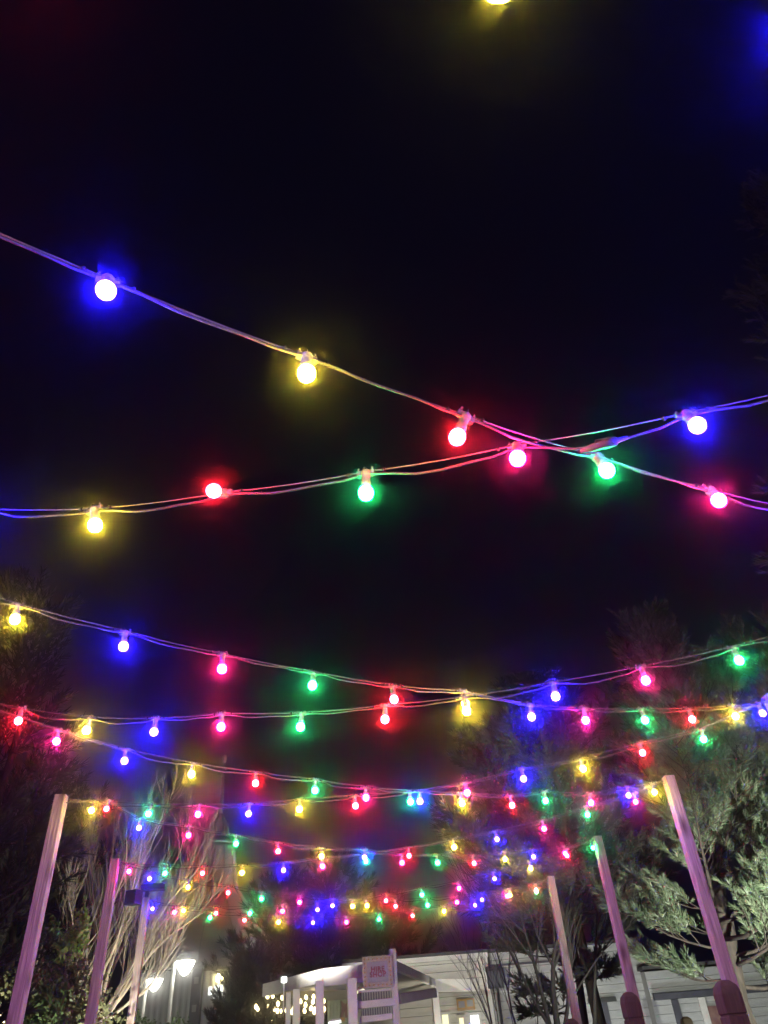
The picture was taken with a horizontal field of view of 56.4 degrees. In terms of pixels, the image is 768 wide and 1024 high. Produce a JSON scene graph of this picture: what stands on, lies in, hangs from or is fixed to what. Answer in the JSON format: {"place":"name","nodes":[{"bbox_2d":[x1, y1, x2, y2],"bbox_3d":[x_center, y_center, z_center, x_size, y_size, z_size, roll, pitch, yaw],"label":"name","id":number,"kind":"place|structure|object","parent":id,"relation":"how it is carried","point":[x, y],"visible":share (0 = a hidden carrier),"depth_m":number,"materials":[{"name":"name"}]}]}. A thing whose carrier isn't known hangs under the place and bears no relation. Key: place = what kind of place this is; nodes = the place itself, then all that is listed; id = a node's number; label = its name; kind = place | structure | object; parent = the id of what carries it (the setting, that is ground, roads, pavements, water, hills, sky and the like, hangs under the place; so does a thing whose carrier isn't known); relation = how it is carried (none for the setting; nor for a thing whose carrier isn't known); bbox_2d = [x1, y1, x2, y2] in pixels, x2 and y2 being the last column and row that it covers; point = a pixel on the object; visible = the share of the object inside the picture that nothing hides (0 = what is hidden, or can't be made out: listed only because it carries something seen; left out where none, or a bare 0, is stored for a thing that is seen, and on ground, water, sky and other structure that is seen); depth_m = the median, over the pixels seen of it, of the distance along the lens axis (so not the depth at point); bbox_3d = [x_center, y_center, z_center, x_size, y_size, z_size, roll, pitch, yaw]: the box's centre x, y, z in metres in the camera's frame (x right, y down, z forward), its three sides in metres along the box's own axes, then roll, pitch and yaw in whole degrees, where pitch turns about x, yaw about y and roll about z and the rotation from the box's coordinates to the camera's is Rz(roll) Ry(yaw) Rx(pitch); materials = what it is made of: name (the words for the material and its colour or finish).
{"place":"outdoors","nodes":[
{"label":"outdoors","id":0,"kind":"place"},
{"bbox_2d":[108,755,276,1023],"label":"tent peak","id":1,"kind":"structure","parent":0,"point":[201,933],"depth_m":38.71,"materials":[{"name":"grey fabric"}]},
{"bbox_2d":[0,710,662,797],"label":"festoon cable","id":2,"kind":"object","parent":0,"point":[67,732],"visible":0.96,"depth_m":5.69,"materials":[{"name":"plastic"}]},
{"bbox_2d":[53,727,61,744],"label":"festoon bulb","id":3,"kind":"object","parent":2,"relation":"hanging from","point":[56,740],"visible":1,"depth_m":5.07,"materials":[{"name":"glass"}]},
{"bbox_2d":[121,747,129,763],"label":"festoon bulb","id":4,"kind":"object","parent":2,"relation":"hanging from","point":[124,759],"visible":1,"depth_m":5.20,"materials":[{"name":"glass"}]},
{"bbox_2d":[123,864,545,901],"bbox_3d":[-0.323,5.202,9.936,6.422,0.376,0.025,14,-42,-22],"label":"festoon cable","id":5,"kind":"object","parent":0,"point":[323,897],"visible":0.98,"depth_m":9.58,"materials":[{"name":"plastic"}]},
{"bbox_2d":[0,597,764,712],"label":"festoon cable","id":6,"kind":"object","parent":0,"point":[384,684],"visible":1,"depth_m":4.11,"materials":[{"name":"plastic"}]},
{"bbox_2d":[10,601,23,623],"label":"festoon bulb","id":7,"kind":"object","parent":6,"relation":"hanging from","point":[15,618],"visible":1,"depth_m":3.49,"materials":[{"name":"glass"}]},
{"bbox_2d":[119,628,130,650],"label":"festoon bulb","id":8,"kind":"object","parent":6,"relation":"hanging from","point":[123,645],"visible":1,"depth_m":3.66,"materials":[{"name":"glass"}]},
{"bbox_2d":[217,650,227,673],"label":"festoon bulb","id":9,"kind":"object","parent":6,"relation":"hanging from","point":[222,655],"visible":1,"depth_m":3.83,"materials":[{"name":"glass"}]},
{"bbox_2d":[308,669,317,689],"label":"festoon bulb","id":10,"kind":"object","parent":6,"relation":"hanging from","point":[312,684],"visible":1,"depth_m":4.03,"materials":[{"name":"glass"}]},
{"bbox_2d":[387,683,397,703],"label":"festoon bulb","id":11,"kind":"object","parent":6,"relation":"hanging from","point":[393,697],"visible":1,"depth_m":4.22,"materials":[{"name":"glass"}]},
{"bbox_2d":[526,701,534,720],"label":"festoon bulb","id":12,"kind":"object","parent":6,"relation":"hanging from","point":[531,715],"visible":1,"depth_m":4.63,"materials":[{"name":"glass"}]},
{"bbox_2d":[580,705,588,723],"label":"festoon bulb","id":13,"kind":"object","parent":6,"relation":"hanging from","point":[585,718],"visible":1,"depth_m":4.82,"materials":[{"name":"glass"}]},
{"bbox_2d":[637,706,648,723],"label":"festoon bulb","id":14,"kind":"object","parent":6,"relation":"hanging from","point":[645,720],"visible":1,"depth_m":5.08,"materials":[{"name":"glass"}]},
{"bbox_2d":[684,706,695,722],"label":"festoon bulb","id":15,"kind":"object","parent":6,"relation":"hanging from","point":[692,719],"visible":1,"depth_m":5.32,"materials":[{"name":"glass"}]},
{"bbox_2d":[728,703,738,719],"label":"festoon bulb","id":16,"kind":"object","parent":6,"relation":"hanging from","point":[735,715],"visible":1,"depth_m":5.57,"materials":[{"name":"glass"}]},
{"bbox_2d":[0,395,767,517],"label":"festoon cable","id":17,"kind":"object","parent":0,"point":[605,443],"visible":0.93,"depth_m":2.22,"materials":[{"name":"plastic"}]},
{"bbox_2d":[86,502,103,532],"bbox_3d":[-0.994,0.019,2.464,0.056,0.130,0.045,-22,-45,-1],"label":"festoon bulb","id":18,"kind":"object","parent":17,"relation":"hanging from","point":[94,522],"visible":0.99,"depth_m":2.44,"materials":[{"name":"glass"}]},
{"bbox_2d":[206,484,232,498],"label":"festoon bulb","id":19,"kind":"object","parent":17,"relation":"hanging from","point":[214,490],"visible":1,"depth_m":2.29,"materials":[{"name":"glass"}]},
{"bbox_2d":[357,466,374,500],"bbox_3d":[-0.056,-0.090,2.247,0.056,0.130,0.045,-10,-39,11],"label":"festoon bulb","id":20,"kind":"object","parent":17,"relation":"hanging from","point":[365,475],"visible":1,"depth_m":2.23,"materials":[{"name":"glass"}]},
{"bbox_2d":[507,440,526,466],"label":"festoon bulb","id":21,"kind":"object","parent":17,"relation":"hanging from","point":[517,457],"visible":1,"depth_m":2.10,"materials":[{"name":"glass"}]},
{"bbox_2d":[675,408,706,433],"bbox_3d":[0.881,-0.264,2.053,0.056,0.130,0.045,-14,-61,6],"label":"festoon bulb","id":22,"kind":"object","parent":17,"relation":"hanging from","point":[694,422],"visible":1,"depth_m":2.02,"materials":[{"name":"glass"}]},
{"bbox_2d":[0,232,767,510],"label":"festoon cable","id":23,"kind":"object","parent":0,"point":[284,348],"visible":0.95,"depth_m":1.92,"materials":[{"name":"plastic"}]},
{"bbox_2d":[95,271,120,300],"bbox_3d":[-0.668,-0.547,1.728,0.056,0.130,0.045,12,-61,-24],"label":"festoon bulb","id":24,"kind":"object","parent":23,"relation":"hanging from","point":[106,287],"visible":1,"depth_m":1.69,"materials":[{"name":"glass"}]},
{"bbox_2d":[295,348,316,382],"bbox_3d":[-0.204,-0.386,1.883,0.056,0.130,0.045,15,-51,-19],"label":"festoon bulb","id":25,"kind":"object","parent":23,"relation":"hanging from","point":[306,370],"visible":0.99,"depth_m":1.85,"materials":[{"name":"glass"}]},
{"bbox_2d":[449,406,475,445],"bbox_3d":[0.221,-0.243,2.043,0.056,0.130,0.045,31,-32,-12],"label":"festoon bulb","id":26,"kind":"object","parent":23,"relation":"hanging from","point":[457,436],"visible":1,"depth_m":2.03,"materials":[{"name":"glass"}]},
{"bbox_2d":[586,451,614,477],"bbox_3d":[0.668,-0.150,2.202,0.056,0.130,0.045,14,-58,-20],"label":"festoon bulb","id":27,"kind":"object","parent":23,"relation":"hanging from","point":[605,467],"visible":0.96,"depth_m":2.17,"materials":[{"name":"glass"}]},
{"bbox_2d":[702,483,726,507],"bbox_3d":[1.094,-0.056,2.374,0.056,0.130,0.045,20,-65,-7],"label":"festoon bulb","id":28,"kind":"object","parent":23,"relation":"hanging from","point":[717,498],"visible":0.96,"depth_m":2.33,"materials":[{"name":"glass"}]},
{"bbox_2d":[0,636,767,723],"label":"festoon cable","id":29,"kind":"object","parent":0,"point":[306,713],"visible":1,"depth_m":4.22,"materials":[{"name":"plastic"}]},
{"bbox_2d":[14,705,26,724],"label":"festoon bulb","id":30,"kind":"object","parent":29,"relation":"hanging from","point":[18,719],"visible":1,"depth_m":4.71,"materials":[{"name":"glass"}]},
{"bbox_2d":[82,715,94,733],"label":"festoon bulb","id":31,"kind":"object","parent":29,"relation":"hanging from","point":[86,729],"visible":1,"depth_m":4.56,"materials":[{"name":"glass"}]},
{"bbox_2d":[150,715,160,735],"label":"festoon bulb","id":32,"kind":"object","parent":29,"relation":"hanging from","point":[154,730],"visible":1,"depth_m":4.46,"materials":[{"name":"glass"}]},
{"bbox_2d":[217,710,226,730],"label":"festoon bulb","id":33,"kind":"object","parent":29,"relation":"hanging from","point":[221,725],"visible":1,"depth_m":4.38,"materials":[{"name":"glass"}]},
{"bbox_2d":[297,710,305,730],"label":"festoon bulb","id":34,"kind":"object","parent":29,"relation":"hanging from","point":[300,725],"visible":1,"depth_m":4.28,"materials":[{"name":"glass"}]},
{"bbox_2d":[380,703,389,723],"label":"festoon bulb","id":35,"kind":"object","parent":29,"relation":"hanging from","point":[384,717],"visible":1,"depth_m":4.20,"materials":[{"name":"glass"}]},
{"bbox_2d":[459,693,470,714],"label":"festoon bulb","id":36,"kind":"object","parent":29,"relation":"hanging from","point":[466,710],"visible":1,"depth_m":4.13,"materials":[{"name":"glass"}]},
{"bbox_2d":[549,679,559,700],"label":"festoon bulb","id":37,"kind":"object","parent":29,"relation":"hanging from","point":[555,695],"visible":1,"depth_m":4.08,"materials":[{"name":"glass"}]},
{"bbox_2d":[635,663,649,684],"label":"festoon bulb","id":38,"kind":"object","parent":29,"relation":"hanging from","point":[645,679],"visible":1,"depth_m":4.02,"materials":[{"name":"glass"}]},
{"bbox_2d":[727,644,743,664],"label":"festoon bulb","id":39,"kind":"object","parent":29,"relation":"hanging from","point":[739,659],"visible":1,"depth_m":3.98,"materials":[{"name":"glass"}]},
{"bbox_2d":[0,0,767,1023],"label":"sky","id":40,"kind":"structure","parent":0,"point":[519,215],"materials":[{"name":"black"}]},
{"bbox_2d":[70,704,754,808],"bbox_3d":[0.079,2.285,6.232,6.242,0.373,0.024,-11,-38,8],"label":"festoon cable","id":41,"kind":"object","parent":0,"point":[704,727],"visible":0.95,"depth_m":6.09,"materials":[{"name":"plastic"}]},
{"bbox_2d":[487,938,651,1023],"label":"long shed","id":42,"kind":"structure","parent":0,"point":[612,991],"depth_m":19.36,"materials":[{"name":"wood"}]},
{"bbox_2d":[601,1002,611,1023],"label":"door","id":43,"kind":"structure","parent":42,"relation":"in","point":[604,1004],"depth_m":19.00,"materials":[{"name":"wood"}]},
{"bbox_2d":[637,957,767,1023],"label":"side shed","id":44,"kind":"structure","parent":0,"point":[671,998],"depth_m":18.69,"materials":[{"name":"wood"}]},
{"bbox_2d":[707,1006,720,1023],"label":"door","id":45,"kind":"structure","parent":44,"relation":"in","point":[715,1017],"depth_m":18.43,"materials":[{"name":"wood"}]},
{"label":"ground","id":46,"kind":"structure","parent":0,"visible":0},
{"bbox_2d":[0,563,95,1023],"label":"pine tree","id":47,"kind":"object","parent":46,"relation":"on","point":[19,637],"visible":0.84,"depth_m":10.34,"materials":[{"name":"green plant"}]},
{"bbox_2d":[23,964,76,1023],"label":"shrub","id":48,"kind":"object","parent":46,"relation":"on","point":[49,1000],"visible":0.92,"depth_m":9.04,"materials":[{"name":"green plant"}]},
{"bbox_2d":[36,913,83,1023],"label":"ivy","id":49,"kind":"object","parent":46,"relation":"on","point":[52,936],"visible":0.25,"depth_m":10.70,"materials":[{"name":"green plant"}]},
{"bbox_2d":[1,891,120,1022],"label":"tree","id":50,"kind":"object","parent":46,"relation":"on","point":[91,968],"visible":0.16,"depth_m":11.40,"materials":[{"name":"brown plant"}]},
{"bbox_2d":[0,951,126,1023],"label":"hedge","id":51,"kind":"object","parent":46,"relation":"on","point":[7,988],"visible":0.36,"depth_m":9.72,"materials":[{"name":"green plant"}]},
{"bbox_2d":[49,896,92,1012],"bbox_3d":[-4.503,7.429,9.724,0.588,3.982,0.414,-4,-38,0],"label":"leaf tuft","id":52,"kind":"object","parent":46,"relation":"on","point":[82,925],"visible":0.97,"depth_m":10.54,"materials":[{"name":"green plant"}]},
{"bbox_2d":[0,751,153,999],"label":"pine tree","id":53,"kind":"object","parent":46,"relation":"on","point":[52,906],"visible":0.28,"depth_m":13.72,"materials":[{"name":"green plant"}]},
{"bbox_2d":[84,858,122,1023],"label":"timber post","id":54,"kind":"object","parent":46,"relation":"on","point":[100,953],"visible":1,"depth_m":8.23,"materials":[{"name":"wood"}]},
{"bbox_2d":[126,897,151,1023],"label":"timber post","id":55,"kind":"object","parent":46,"relation":"on","point":[137,971],"visible":1,"depth_m":10.17,"materials":[{"name":"wood"}]},
{"bbox_2d":[124,883,165,905],"bbox_3d":[-3.562,5.694,10.685,0.573,0.275,0.247,-1,-38,-5],"label":"floodlight","id":56,"kind":"object","parent":55,"relation":"attached to","point":[133,897],"visible":1,"depth_m":10.64,"materials":[{"name":"black plastic"}]},
{"bbox_2d":[153,881,543,918],"bbox_3d":[-0.445,5.951,10.882,6.013,0.380,0.026,0,-38,-6],"label":"festoon cable","id":57,"kind":"object","parent":55,"relation":"attached to","point":[348,915],"visible":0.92,"depth_m":10.78,"materials":[{"name":"rubber"}]},
{"bbox_2d":[54,752,236,1023],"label":"bare tree","id":58,"kind":"object","parent":46,"relation":"on","point":[121,927],"visible":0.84,"depth_m":12.92,"materials":[{"name":"brown plant"}]},
{"bbox_2d":[140,973,163,1023],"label":"street lamp","id":59,"kind":"object","parent":46,"relation":"on","point":[154,986],"visible":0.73,"depth_m":22.14,"materials":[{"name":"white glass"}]},
{"bbox_2d":[116,1008,192,1023],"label":"shrub","id":60,"kind":"object","parent":46,"relation":"on","point":[143,1020],"visible":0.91,"depth_m":14.64,"materials":[{"name":"green plant"}]},
{"bbox_2d":[166,954,195,1022],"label":"street lamp","id":61,"kind":"object","parent":46,"relation":"on","point":[185,963],"visible":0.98,"depth_m":19.69,"materials":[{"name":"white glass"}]},
{"bbox_2d":[135,962,280,1023],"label":"corrugated hall","id":62,"kind":"structure","parent":46,"relation":"on","point":[192,995],"depth_m":27.78,"materials":[{"name":"metal"}]},
{"bbox_2d":[203,940,301,1023],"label":"fir tree","id":63,"kind":"object","parent":46,"relation":"on","point":[247,977],"visible":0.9,"depth_m":16.55,"materials":[{"name":"green plant"}]},
{"bbox_2d":[254,1004,325,1012],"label":"fairy lights","id":64,"kind":"object","parent":63,"relation":"attached to","point":[277,1009],"visible":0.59,"depth_m":16.20,"materials":[{"name":"white plastic"}]},
{"bbox_2d":[199,863,354,1023],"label":"conifer","id":65,"kind":"object","parent":46,"relation":"on","point":[289,884],"visible":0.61,"depth_m":28.84,"materials":[{"name":"green plant"}]},
{"bbox_2d":[245,846,401,1023],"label":"conifer","id":66,"kind":"object","parent":46,"relation":"on","point":[362,947],"visible":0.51,"depth_m":31.43,"materials":[{"name":"green plant"}]},
{"bbox_2d":[333,887,447,956],"bbox_3d":[-0.264,21.134,31.495,6.120,8.588,7.594,18,-43,-26],"label":"conifer","id":67,"kind":"object","parent":46,"relation":"on","point":[402,935],"visible":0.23,"depth_m":32.47,"materials":[{"name":"green plant"}]},
{"bbox_2d":[342,949,495,1023],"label":"hire shop","id":68,"kind":"structure","parent":46,"relation":"on","point":[440,965],"depth_m":19.34,"materials":[{"name":"wood"}]},
{"bbox_2d":[432,1011,450,1023],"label":"window","id":69,"kind":"structure","parent":68,"relation":"in","point":[445,1016],"depth_m":19.01,"materials":[{"name":"glass"}]},
{"bbox_2d":[456,998,474,1010],"bbox_3d":[2.188,13.163,19.150,0.477,0.257,0.052,-4,-38,0],"label":"notice board","id":70,"kind":"object","parent":68,"relation":"attached to","point":[466,1004],"visible":1,"depth_m":19.13,"materials":[{"name":"orange wood"}]},
{"bbox_2d":[468,1012,481,1023],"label":"window","id":71,"kind":"structure","parent":68,"relation":"in","point":[474,1017],"depth_m":18.97,"materials":[{"name":"white glass"}]},
{"bbox_2d":[486,966,503,988],"bbox_3d":[3.006,12.632,19.449,0.430,0.510,0.240,-4,-38,0],"label":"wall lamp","id":72,"kind":"object","parent":68,"relation":"attached to","point":[494,980],"visible":0.69,"depth_m":19.38,"materials":[{"name":"black plastic"}]},
{"bbox_2d":[436,805,640,1023],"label":"bare tree","id":73,"kind":"object","parent":46,"relation":"on","point":[555,1012],"visible":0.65,"depth_m":14.42,"materials":[{"name":"brown plant"}]},
{"bbox_2d":[450,778,653,1023],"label":"pine tree","id":74,"kind":"object","parent":46,"relation":"on","point":[611,965],"visible":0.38,"depth_m":16.27,"materials":[{"name":"green plant"}]},
{"bbox_2d":[424,665,691,1023],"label":"pine tree","id":75,"kind":"object","parent":46,"relation":"on","point":[510,741],"visible":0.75,"depth_m":15.95,"materials":[{"name":"green plant"}]},
{"bbox_2d":[528,765,650,1023],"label":"bare tree","id":76,"kind":"object","parent":46,"relation":"on","point":[604,818],"visible":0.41,"depth_m":15.09,"materials":[{"name":"brown plant"}]},
{"bbox_2d":[579,595,767,1023],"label":"pine tree","id":77,"kind":"object","parent":46,"relation":"on","point":[715,808],"visible":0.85,"depth_m":9.98,"materials":[{"name":"green plant"}]},
{"bbox_2d":[660,775,747,1014],"bbox_3d":[3.079,4.299,6.358,0.157,3.846,0.104,-1,-38,-4],"label":"timber post","id":78,"kind":"object","parent":46,"relation":"on","point":[709,915],"visible":0.88,"depth_m":6.88,"materials":[{"name":"wood"}]},
{"bbox_2d":[123,783,659,868],"bbox_3d":[-0.147,3.685,8.055,6.394,0.314,0.024,-13,-39,11],"label":"festoon cable","id":79,"kind":"object","parent":78,"relation":"attached to","point":[645,788],"visible":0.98,"depth_m":7.90,"materials":[{"name":"plastic"}]},
{"bbox_2d":[687,603,767,954],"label":"pine tree","id":80,"kind":"object","parent":46,"relation":"on","point":[759,661],"visible":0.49,"depth_m":10.29,"materials":[{"name":"green plant"}]},
{"bbox_2d":[713,980,750,1023],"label":"bollard post","id":81,"kind":"object","parent":46,"relation":"on","point":[729,1002],"visible":1,"depth_m":6.08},
{"bbox_2d":[719,165,767,575],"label":"pine tree","id":82,"kind":"object","parent":46,"relation":"on","point":[757,207],"visible":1,"depth_m":13.38,"materials":[{"name":"green plant"}]},
{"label":"path","id":83,"kind":"structure","parent":0,"visible":0},
{"bbox_2d":[6,794,70,1023],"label":"timber post","id":84,"kind":"object","parent":83,"relation":"on","point":[22,984],"visible":1,"depth_m":6.17,"materials":[{"name":"wood"}]},
{"bbox_2d":[72,799,590,858],"bbox_3d":[-0.119,3.633,8.012,6.422,0.374,0.026,15,-42,-23],"label":"festoon cable","id":85,"kind":"object","parent":84,"relation":"hanging from","point":[112,802],"visible":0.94,"depth_m":7.66,"materials":[{"name":"plastic"}]},
{"bbox_2d":[327,999,347,1023],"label":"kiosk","id":86,"kind":"object","parent":83,"relation":"on","point":[334,1008],"depth_m":18.85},
{"bbox_2d":[340,1001,346,1021],"bbox_3d":[-1.033,13.084,18.793,0.243,0.452,0.012,-4,-38,0],"label":"poster","id":87,"kind":"object","parent":86,"relation":"attached to","point":[344,1008],"visible":0.74,"depth_m":18.78,"materials":[{"name":"brown paper"}]},
{"bbox_2d":[262,961,479,1023],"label":"canopy","id":88,"kind":"object","parent":83,"relation":"on","point":[337,983],"visible":0.81,"depth_m":14.68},
{"bbox_2d":[266,991,324,1006],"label":"fairy lights","id":89,"kind":"object","parent":88,"relation":"hanging from","point":[305,1003],"visible":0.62,"depth_m":15.99,"materials":[{"name":"yellow plastic"}]},
{"bbox_2d":[389,949,399,1023],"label":"post","id":90,"kind":"object","parent":83,"relation":"on","point":[395,1008],"visible":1,"depth_m":13.46,"materials":[{"name":"white wood"}]},
{"bbox_2d":[357,998,395,1008],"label":"beam","id":91,"kind":"structure","parent":90,"relation":"attached to","point":[375,1003],"depth_m":13.31,"materials":[{"name":"wood"}]},
{"bbox_2d":[358,988,391,1000],"bbox_3d":[-0.168,9.074,13.436,0.626,0.199,0.095,-3,-38,-2],"label":"trellis","id":92,"kind":"object","parent":91,"relation":"on","point":[371,994],"visible":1,"depth_m":13.44,"materials":[{"name":"wood"}]},
{"bbox_2d":[360,1013,392,1022],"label":"beam","id":93,"kind":"structure","parent":90,"relation":"attached to","point":[367,1020],"depth_m":13.19,"materials":[{"name":"wood"}]},
{"bbox_2d":[361,1006,392,1017],"bbox_3d":[-0.138,9.261,13.291,0.582,0.188,0.095,-3,-38,-2],"label":"trellis","id":94,"kind":"object","parent":93,"relation":"on","point":[372,1012],"visible":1,"depth_m":13.27,"materials":[{"name":"wood"}]},
{"bbox_2d":[362,955,393,988],"bbox_3d":[-0.118,8.700,13.552,0.563,0.503,0.134,-3,-38,-2],"label":"shop sign","id":95,"kind":"object","parent":90,"relation":"attached to","point":[377,971],"visible":1,"depth_m":13.53,"materials":[{"name":"white wood"}]},
{"bbox_2d":[399,988,436,1003],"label":"beam","id":96,"kind":"structure","parent":90,"relation":"attached to","point":[413,996],"depth_m":14.30,"materials":[{"name":"grey wood"}]},
{"bbox_2d":[426,876,506,1023],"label":"bare tree","id":97,"kind":"object","parent":83,"relation":"on","point":[485,987],"visible":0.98,"depth_m":13.13,"materials":[{"name":"brown plant"}]},
{"bbox_2d":[461,851,544,1023],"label":"bare tree","id":98,"kind":"object","parent":83,"relation":"on","point":[507,987],"visible":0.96,"depth_m":12.75,"materials":[{"name":"brown plant"}]},
{"bbox_2d":[545,876,581,1023],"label":"timber post","id":99,"kind":"object","parent":83,"relation":"on","point":[566,965],"visible":1,"depth_m":10.68,"materials":[{"name":"wood"}]},
{"bbox_2d":[591,835,644,1021],"bbox_3d":[2.895,5.789,8.254,0.157,3.846,0.104,-1,-38,-4],"label":"timber post","id":100,"kind":"object","parent":83,"relation":"on","point":[619,933],"visible":0.91,"depth_m":8.82,"materials":[{"name":"wood"}]},
{"bbox_2d":[152,841,589,909],"bbox_3d":[-0.361,5.196,9.936,6.454,0.361,0.026,-13,-39,11],"label":"festoon cable","id":101,"kind":"object","parent":100,"relation":"attached to","point":[368,896],"visible":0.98,"depth_m":9.80,"materials":[{"name":"plastic"}]},
{"bbox_2d":[620,992,644,1023],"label":"bollard post","id":102,"kind":"object","parent":83,"relation":"on","point":[631,1009],"visible":1,"depth_m":8.09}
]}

